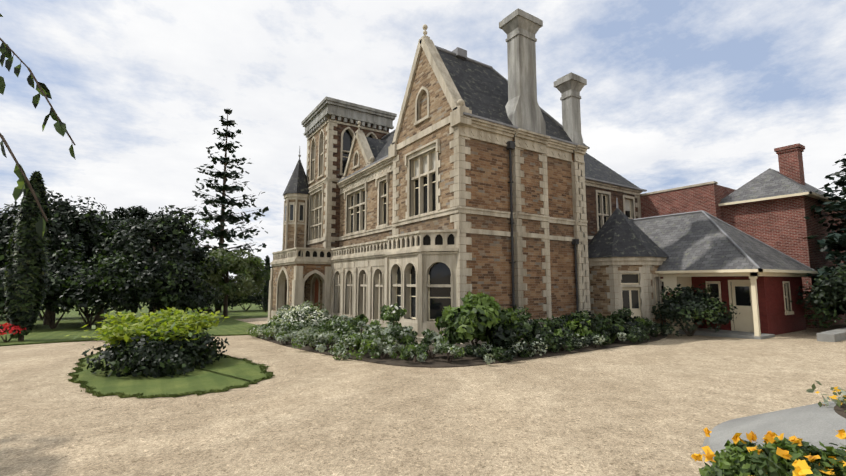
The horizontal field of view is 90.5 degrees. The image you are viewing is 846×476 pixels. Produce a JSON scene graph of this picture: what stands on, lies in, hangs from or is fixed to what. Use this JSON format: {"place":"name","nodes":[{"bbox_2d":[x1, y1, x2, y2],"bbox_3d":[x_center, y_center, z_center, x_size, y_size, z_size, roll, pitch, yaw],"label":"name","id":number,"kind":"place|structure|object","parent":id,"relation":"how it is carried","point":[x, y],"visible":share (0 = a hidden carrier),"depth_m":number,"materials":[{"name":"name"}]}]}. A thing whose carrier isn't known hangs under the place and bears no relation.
{"place":"outdoors","nodes":[
{"label":"outdoors","id":0,"kind":"place"},
{"bbox_2d":[0,299,667,397],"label":"lawn","id":1,"kind":"structure","parent":0,"point":[223,372],"depth_m":13.08,"materials":[{"name":"green plant"}]},
{"bbox_2d":[0,323,28,341],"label":"red bush flowers","id":2,"kind":"object","parent":1,"relation":"on","point":[4,328],"visible":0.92,"depth_m":21.33,"materials":[{"name":"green plant"}]},
{"bbox_2d":[2,171,51,340],"bbox_3d":[-21.039,0.909,22.359,1.875,9.250,1.923,4,-7,-33],"label":"cypress","id":3,"kind":"object","parent":1,"relation":"on","point":[23,302],"visible":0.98,"depth_m":21.98,"materials":[{"name":"green plant"}]},
{"bbox_2d":[0,259,71,323],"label":"tree","id":4,"kind":"object","parent":1,"relation":"on","point":[3,298],"visible":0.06,"depth_m":29.69,"materials":[{"name":"green plant"}]},
{"bbox_2d":[0,203,85,266],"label":"tree","id":5,"kind":"object","parent":1,"relation":"on","point":[4,216],"visible":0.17,"depth_m":33.54,"materials":[{"name":"green plant"}]},
{"bbox_2d":[0,242,111,328],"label":"tree","id":6,"kind":"object","parent":1,"relation":"on","point":[52,281],"visible":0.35,"depth_m":30.63,"materials":[{"name":"green plant"}]},
{"bbox_2d":[0,190,128,324],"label":"tree","id":7,"kind":"object","parent":1,"relation":"on","point":[74,223],"visible":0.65,"depth_m":35.87,"materials":[{"name":"green plant"}]},
{"bbox_2d":[44,259,142,326],"bbox_3d":[-25.344,4.276,32.181,7.035,5.288,6.202,-2,-6,15],"label":"tree","id":8,"kind":"object","parent":1,"relation":"on","point":[90,323],"visible":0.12,"depth_m":31.40,"materials":[{"name":"green plant"}]},
{"bbox_2d":[60,217,145,320],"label":"tree","id":9,"kind":"object","parent":1,"relation":"on","point":[102,311],"depth_m":40.72,"materials":[{"name":"green plant"}]},
{"bbox_2d":[79,302,141,317],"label":"tree","id":10,"kind":"object","parent":1,"relation":"on","point":[90,313],"depth_m":47.93,"materials":[{"name":"green plant"}]},
{"bbox_2d":[53,238,182,316],"bbox_3d":[-22.031,3.315,30.873,7.453,6.719,6.566,4,-7,-33],"label":"tree","id":11,"kind":"object","parent":1,"relation":"on","point":[122,265],"visible":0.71,"depth_m":29.63,"materials":[{"name":"green plant"}]},
{"bbox_2d":[0,334,248,345],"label":"lawn fringe","id":12,"kind":"object","parent":1,"relation":"on","point":[93,339],"visible":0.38,"depth_m":20.98,"materials":[{"name":"green plant"}]},
{"bbox_2d":[99,205,155,315],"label":"tree","id":13,"kind":"object","parent":1,"relation":"on","point":[134,212],"visible":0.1,"depth_m":50.33,"materials":[{"name":"green plant"}]},
{"bbox_2d":[81,318,228,377],"bbox_3d":[-8.022,3.312,12.911,3.799,1.676,4.991,4,-7,-33],"label":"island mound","id":14,"kind":"object","parent":1,"relation":"on","point":[165,356],"visible":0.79,"depth_m":11.49,"materials":[{"name":"green plant"}]},
{"bbox_2d":[66,307,229,348],"bbox_3d":[-8.381,2.977,13.246,3.443,1.515,4.737,1,-6,-7],"label":"golden shrub","id":15,"kind":"object","parent":14,"relation":"on","point":[180,322],"visible":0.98,"depth_m":12.58,"materials":[{"name":"green plant"}]},
{"bbox_2d":[103,248,207,316],"bbox_3d":[-20.100,3.768,31.815,6.561,5.993,6.093,4,-7,-33],"label":"tree","id":16,"kind":"object","parent":1,"relation":"on","point":[157,279],"visible":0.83,"depth_m":30.64,"materials":[{"name":"green plant"}]},
{"bbox_2d":[91,205,220,316],"bbox_3d":[-23.345,2.285,37.404,9.765,10.781,10.051,4,-7,-33],"label":"tree","id":17,"kind":"object","parent":1,"relation":"on","point":[164,233],"visible":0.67,"depth_m":35.93,"materials":[{"name":"green plant"}]},
{"bbox_2d":[145,279,223,314],"bbox_3d":[-18.844,5.023,32.827,5.412,3.713,4.915,-4,-7,32],"label":"tree","id":18,"kind":"object","parent":1,"relation":"on","point":[201,299],"visible":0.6,"depth_m":32.16,"materials":[{"name":"green plant"}]},
{"bbox_2d":[206,296,229,310],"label":"tree","id":19,"kind":"object","parent":1,"relation":"on","point":[220,302],"visible":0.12,"depth_m":59.34,"materials":[{"name":"green plant"}]},
{"bbox_2d":[181,108,268,311],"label":"norfolk pine","id":20,"kind":"object","parent":1,"relation":"on","point":[220,232],"visible":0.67,"depth_m":60.99,"materials":[{"name":"green plant"}]},
{"bbox_2d":[197,248,270,317],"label":"olive tree","id":21,"kind":"object","parent":1,"relation":"on","point":[249,271],"visible":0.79,"depth_m":42.20,"materials":[{"name":"green plant"}]},
{"bbox_2d":[222,290,262,310],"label":"hedge","id":22,"kind":"object","parent":1,"relation":"on","point":[249,299],"visible":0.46,"depth_m":60.10,"materials":[{"name":"green plant"}]},
{"bbox_2d":[253,295,262,309],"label":"tree","id":23,"kind":"object","parent":1,"relation":"on","point":[260,301],"visible":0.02,"depth_m":59.07,"materials":[{"name":"green plant"}]},
{"bbox_2d":[246,323,273,336],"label":"edging plant","id":24,"kind":"object","parent":1,"relation":"on","point":[253,330],"visible":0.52,"depth_m":21.26,"materials":[{"name":"green plant"}]},
{"bbox_2d":[261,256,271,311],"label":"cypress","id":25,"kind":"object","parent":1,"relation":"on","point":[265,295],"visible":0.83,"depth_m":54.57,"materials":[{"name":"green plant"}]},
{"bbox_2d":[258,328,278,339],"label":"edging plant","id":26,"kind":"object","parent":1,"relation":"on","point":[265,332],"visible":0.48,"depth_m":20.05,"materials":[{"name":"green plant"}]},
{"bbox_2d":[267,315,283,327],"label":"shrub","id":27,"kind":"object","parent":1,"relation":"on","point":[272,320],"visible":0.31,"depth_m":22.44,"materials":[{"name":"green plant"}]},
{"bbox_2d":[270,323,290,340],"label":"edging plant","id":28,"kind":"object","parent":1,"relation":"on","point":[282,328],"visible":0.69,"depth_m":19.32,"materials":[{"name":"green plant"}]},
{"bbox_2d":[270,317,302,329],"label":"shrub","id":29,"kind":"object","parent":1,"relation":"on","point":[286,321],"visible":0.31,"depth_m":19.96,"materials":[{"name":"green plant"}]},
{"bbox_2d":[275,327,298,343],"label":"edging plant","id":30,"kind":"object","parent":1,"relation":"on","point":[284,335],"visible":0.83,"depth_m":17.91,"materials":[{"name":"green plant"}]},
{"bbox_2d":[276,304,300,317],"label":"flowering shrub","id":31,"kind":"object","parent":1,"relation":"on","point":[285,308],"visible":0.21,"depth_m":23.75,"materials":[{"name":"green plant"}]},
{"bbox_2d":[280,306,305,320],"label":"flowering shrub","id":32,"kind":"object","parent":1,"relation":"on","point":[284,314],"visible":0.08,"depth_m":22.57,"materials":[{"name":"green plant"}]},
{"bbox_2d":[287,321,308,333],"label":"shrub","id":33,"kind":"object","parent":1,"relation":"on","point":[298,325],"visible":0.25,"depth_m":18.89,"materials":[{"name":"green plant"}]},
{"bbox_2d":[291,331,307,345],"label":"edging plant","id":34,"kind":"object","parent":1,"relation":"on","point":[295,336],"visible":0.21,"depth_m":17.33,"materials":[{"name":"green plant"}]},
{"bbox_2d":[285,300,325,322],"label":"flowering shrub","id":35,"kind":"object","parent":1,"relation":"on","point":[297,313],"visible":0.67,"depth_m":21.40,"materials":[{"name":"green plant"}]},
{"bbox_2d":[291,326,330,348],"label":"edging plant","id":36,"kind":"object","parent":1,"relation":"on","point":[306,335],"visible":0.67,"depth_m":15.82,"materials":[{"name":"green plant"}]},
{"bbox_2d":[302,307,331,325],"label":"flowering shrub","id":37,"kind":"object","parent":1,"relation":"on","point":[313,312],"visible":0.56,"depth_m":20.56,"materials":[{"name":"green plant"}]},
{"bbox_2d":[303,319,332,330],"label":"shrub","id":38,"kind":"object","parent":1,"relation":"on","point":[314,324],"visible":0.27,"depth_m":18.00,"materials":[{"name":"green plant"}]},
{"bbox_2d":[317,315,344,328],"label":"shrub","id":39,"kind":"object","parent":1,"relation":"on","point":[324,321],"visible":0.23,"depth_m":19.40,"materials":[{"name":"green plant"}]},
{"bbox_2d":[309,327,353,351],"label":"edging plant","id":40,"kind":"object","parent":1,"relation":"on","point":[330,339],"visible":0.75,"depth_m":15.43,"materials":[{"name":"green plant"}]},
{"bbox_2d":[325,320,366,349],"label":"shrub","id":41,"kind":"object","parent":1,"relation":"on","point":[346,326],"visible":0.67,"depth_m":16.08,"materials":[{"name":"green plant"}]},
{"bbox_2d":[332,315,365,332],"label":"bush","id":42,"kind":"object","parent":1,"relation":"on","point":[341,318],"visible":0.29,"depth_m":18.30,"materials":[{"name":"green plant"}]},
{"bbox_2d":[328,330,384,360],"bbox_3d":[-2.183,3.617,14.243,2.080,0.988,1.986,4,-7,-33],"label":"edging plant","id":43,"kind":"object","parent":1,"relation":"on","point":[346,339],"visible":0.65,"depth_m":14.10,"materials":[{"name":"green plant"}]},
{"bbox_2d":[355,342,362,351],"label":"shrub","id":44,"kind":"object","parent":1,"relation":"on","point":[357,346],"visible":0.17,"depth_m":15.12,"materials":[{"name":"green plant"}]},
{"bbox_2d":[353,314,368,333],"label":"standard rose","id":45,"kind":"object","parent":1,"relation":"on","point":[365,319],"visible":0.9,"depth_m":17.55,"materials":[{"name":"green plant"}]},
{"bbox_2d":[364,319,380,344],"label":"flowering bush","id":46,"kind":"object","parent":1,"relation":"on","point":[372,323],"visible":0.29,"depth_m":17.12,"materials":[{"name":"green plant"}]},
{"bbox_2d":[359,324,388,345],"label":"shrub","id":47,"kind":"object","parent":1,"relation":"on","point":[371,331],"visible":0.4,"depth_m":15.03,"materials":[{"name":"green plant"}]},
{"bbox_2d":[360,337,402,358],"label":"edging plant","id":48,"kind":"object","parent":1,"relation":"on","point":[372,349],"visible":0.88,"depth_m":13.44,"materials":[{"name":"green plant"}]},
{"bbox_2d":[380,303,406,352],"bbox_3d":[-1.048,3.195,14.678,0.960,1.829,1.057,0,-6,1],"label":"standard rose","id":49,"kind":"object","parent":1,"relation":"on","point":[392,313],"visible":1,"depth_m":14.48,"materials":[{"name":"green plant"}]},
{"bbox_2d":[381,321,414,343],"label":"shrub","id":50,"kind":"object","parent":1,"relation":"on","point":[389,323],"visible":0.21,"depth_m":16.04,"materials":[{"name":"green plant"}]},
{"bbox_2d":[379,323,417,355],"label":"shrub","id":51,"kind":"object","parent":1,"relation":"on","point":[407,334],"visible":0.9,"depth_m":13.90,"materials":[{"name":"green plant"}]},
{"bbox_2d":[394,342,407,359],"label":"shrub","id":52,"kind":"object","parent":1,"relation":"on","point":[403,348],"visible":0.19,"depth_m":13.30,"materials":[{"name":"green plant"}]},
{"bbox_2d":[399,344,428,361],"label":"edging plant","id":53,"kind":"object","parent":1,"relation":"on","point":[409,352],"visible":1,"depth_m":12.53,"materials":[{"name":"green plant"}]},
{"bbox_2d":[382,336,464,347],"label":"bay steps","id":54,"kind":"structure","parent":1,"relation":"on","point":[419,339],"depth_m":16.24,"materials":[{"name":"grey stone"}]},
{"bbox_2d":[413,329,449,358],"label":"shrub","id":55,"kind":"object","parent":1,"relation":"on","point":[432,335],"visible":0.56,"depth_m":13.33,"materials":[{"name":"green plant"}]},
{"bbox_2d":[432,341,464,361],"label":"edging plant","id":56,"kind":"object","parent":1,"relation":"on","point":[455,350],"visible":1,"depth_m":12.37,"materials":[{"name":"green plant"}]},
{"bbox_2d":[434,291,518,347],"bbox_3d":[1.870,2.881,14.053,2.774,2.221,2.652,4,-7,-33],"label":"shrub","id":57,"kind":"object","parent":1,"relation":"on","point":[482,317],"visible":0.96,"depth_m":13.59,"materials":[{"name":"green plant"}]},
{"bbox_2d":[458,342,512,364],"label":"edging plant","id":58,"kind":"object","parent":1,"relation":"on","point":[482,350],"visible":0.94,"depth_m":12.51,"materials":[{"name":"green plant"}]},
{"bbox_2d":[484,340,536,358],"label":"edging plant","id":59,"kind":"object","parent":1,"relation":"on","point":[519,349],"visible":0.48,"depth_m":13.16,"materials":[{"name":"green plant"}]},
{"bbox_2d":[493,306,554,346],"bbox_3d":[3.400,3.194,14.573,2.400,1.700,2.215,1,-6,-6],"label":"shrub","id":60,"kind":"object","parent":1,"relation":"on","point":[525,326],"visible":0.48,"depth_m":14.20,"materials":[{"name":"green plant"}]},
{"bbox_2d":[514,327,559,355],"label":"edging plant","id":61,"kind":"object","parent":1,"relation":"on","point":[547,342],"visible":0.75,"depth_m":13.66,"materials":[{"name":"green plant"}]},
{"bbox_2d":[529,318,579,345],"bbox_3d":[4.574,3.502,15.162,1.678,1.192,1.786,4,-7,-33],"label":"shrub","id":62,"kind":"object","parent":1,"relation":"on","point":[559,330],"visible":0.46,"depth_m":14.99,"materials":[{"name":"green plant"}]},
{"bbox_2d":[548,331,585,352],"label":"edging plant","id":63,"kind":"object","parent":1,"relation":"on","point":[575,342],"visible":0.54,"depth_m":14.23,"materials":[{"name":"green plant"}]},
{"bbox_2d":[554,310,612,344],"bbox_3d":[5.997,3.485,16.101,2.577,1.419,1.995,4,-7,-33],"label":"shrub","id":64,"kind":"object","parent":1,"relation":"on","point":[584,323],"visible":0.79,"depth_m":15.98,"materials":[{"name":"green plant"}]},
{"bbox_2d":[581,330,610,347],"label":"edging plant","id":65,"kind":"object","parent":1,"relation":"on","point":[593,340],"visible":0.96,"depth_m":15.01,"materials":[{"name":"green plant"}]},
{"bbox_2d":[589,317,626,338],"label":"shrub","id":66,"kind":"object","parent":1,"relation":"on","point":[621,325],"visible":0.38,"depth_m":16.79,"materials":[{"name":"green plant"}]},
{"bbox_2d":[589,325,628,345],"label":"edging plant","id":67,"kind":"object","parent":1,"relation":"on","point":[622,336],"visible":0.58,"depth_m":15.99,"materials":[{"name":"green plant"}]},
{"bbox_2d":[609,331,618,342],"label":"bush","id":68,"kind":"object","parent":1,"relation":"on","point":[612,339],"visible":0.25,"depth_m":16.16,"materials":[{"name":"green plant"}]},
{"bbox_2d":[604,307,650,334],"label":"shrub","id":69,"kind":"object","parent":1,"relation":"on","point":[627,318],"visible":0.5,"depth_m":17.80,"materials":[{"name":"green plant"}]},
{"bbox_2d":[618,324,649,342],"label":"edging plant","id":70,"kind":"object","parent":1,"relation":"on","point":[638,333],"visible":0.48,"depth_m":16.11,"materials":[{"name":"green plant"}]},
{"bbox_2d":[635,320,660,338],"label":"edging plant","id":71,"kind":"object","parent":1,"relation":"on","point":[654,330],"visible":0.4,"depth_m":17.28,"materials":[{"name":"green plant"}]},
{"bbox_2d":[646,320,674,335],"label":"edging plant","id":72,"kind":"object","parent":1,"relation":"on","point":[664,329],"visible":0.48,"depth_m":17.82,"materials":[{"name":"green plant"}]},
{"bbox_2d":[0,317,845,475],"bbox_3d":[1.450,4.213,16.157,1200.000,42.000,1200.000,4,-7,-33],"label":"ground","id":73,"kind":"structure","parent":0,"point":[655,408],"depth_m":7.46,"materials":[{"name":"beige gravel"}]},
{"bbox_2d":[0,14,75,237],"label":"tree","id":74,"kind":"object","parent":73,"relation":"on","point":[23,182],"visible":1,"depth_m":2.25,"materials":[{"name":"green plant"}]},
{"bbox_2d":[66,351,274,397],"bbox_3d":[-8.291,3.960,13.232,4.572,0.421,11.120,5,-8,-42],"label":"edging","id":75,"kind":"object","parent":73,"relation":"on","point":[92,391],"depth_m":10.03,"materials":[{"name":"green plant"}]},
{"bbox_2d":[268,8,646,345],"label":"house","id":76,"kind":"structure","parent":73,"relation":"on","point":[465,177],"depth_m":19.82,"materials":[{"name":"brick"}]},
{"bbox_2d":[651,283,739,336],"bbox_3d":[11.714,3.185,18.386,4.005,2.407,3.308,4,-7,-33],"label":"bush","id":77,"kind":"object","parent":73,"relation":"on","point":[696,305],"visible":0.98,"depth_m":17.80,"materials":[{"name":"green plant"}]},
{"bbox_2d":[587,143,845,339],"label":"service wing","id":78,"kind":"structure","parent":73,"relation":"on","point":[751,253],"depth_m":20.50,"materials":[{"name":"red brick"}]},
{"bbox_2d":[691,427,845,475],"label":"flowers","id":79,"kind":"object","parent":73,"relation":"on","point":[777,455],"visible":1,"depth_m":3.13,"materials":[{"name":"plant"}]},
{"bbox_2d":[702,380,845,464],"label":"stone slab","id":80,"kind":"structure","parent":73,"relation":"on","point":[814,424],"depth_m":5.03,"materials":[{"name":"concrete"}]},
{"bbox_2d":[790,263,845,327],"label":"hedge","id":81,"kind":"object","parent":73,"relation":"on","point":[834,290],"visible":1,"depth_m":17.74,"materials":[{"name":"green plant"}]},
{"bbox_2d":[797,154,845,316],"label":"tree","id":82,"kind":"object","parent":73,"relation":"on","point":[835,241],"visible":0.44,"depth_m":20.92,"materials":[{"name":"green plant"}]},
{"bbox_2d":[816,327,845,341],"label":"stone block","id":83,"kind":"structure","parent":73,"relation":"on","point":[837,335],"depth_m":15.90,"materials":[{"name":"stone"}]},
{"bbox_2d":[0,0,845,293],"label":"sky","id":84,"kind":"structure","parent":0,"point":[677,93],"materials":[{"name":"white"}]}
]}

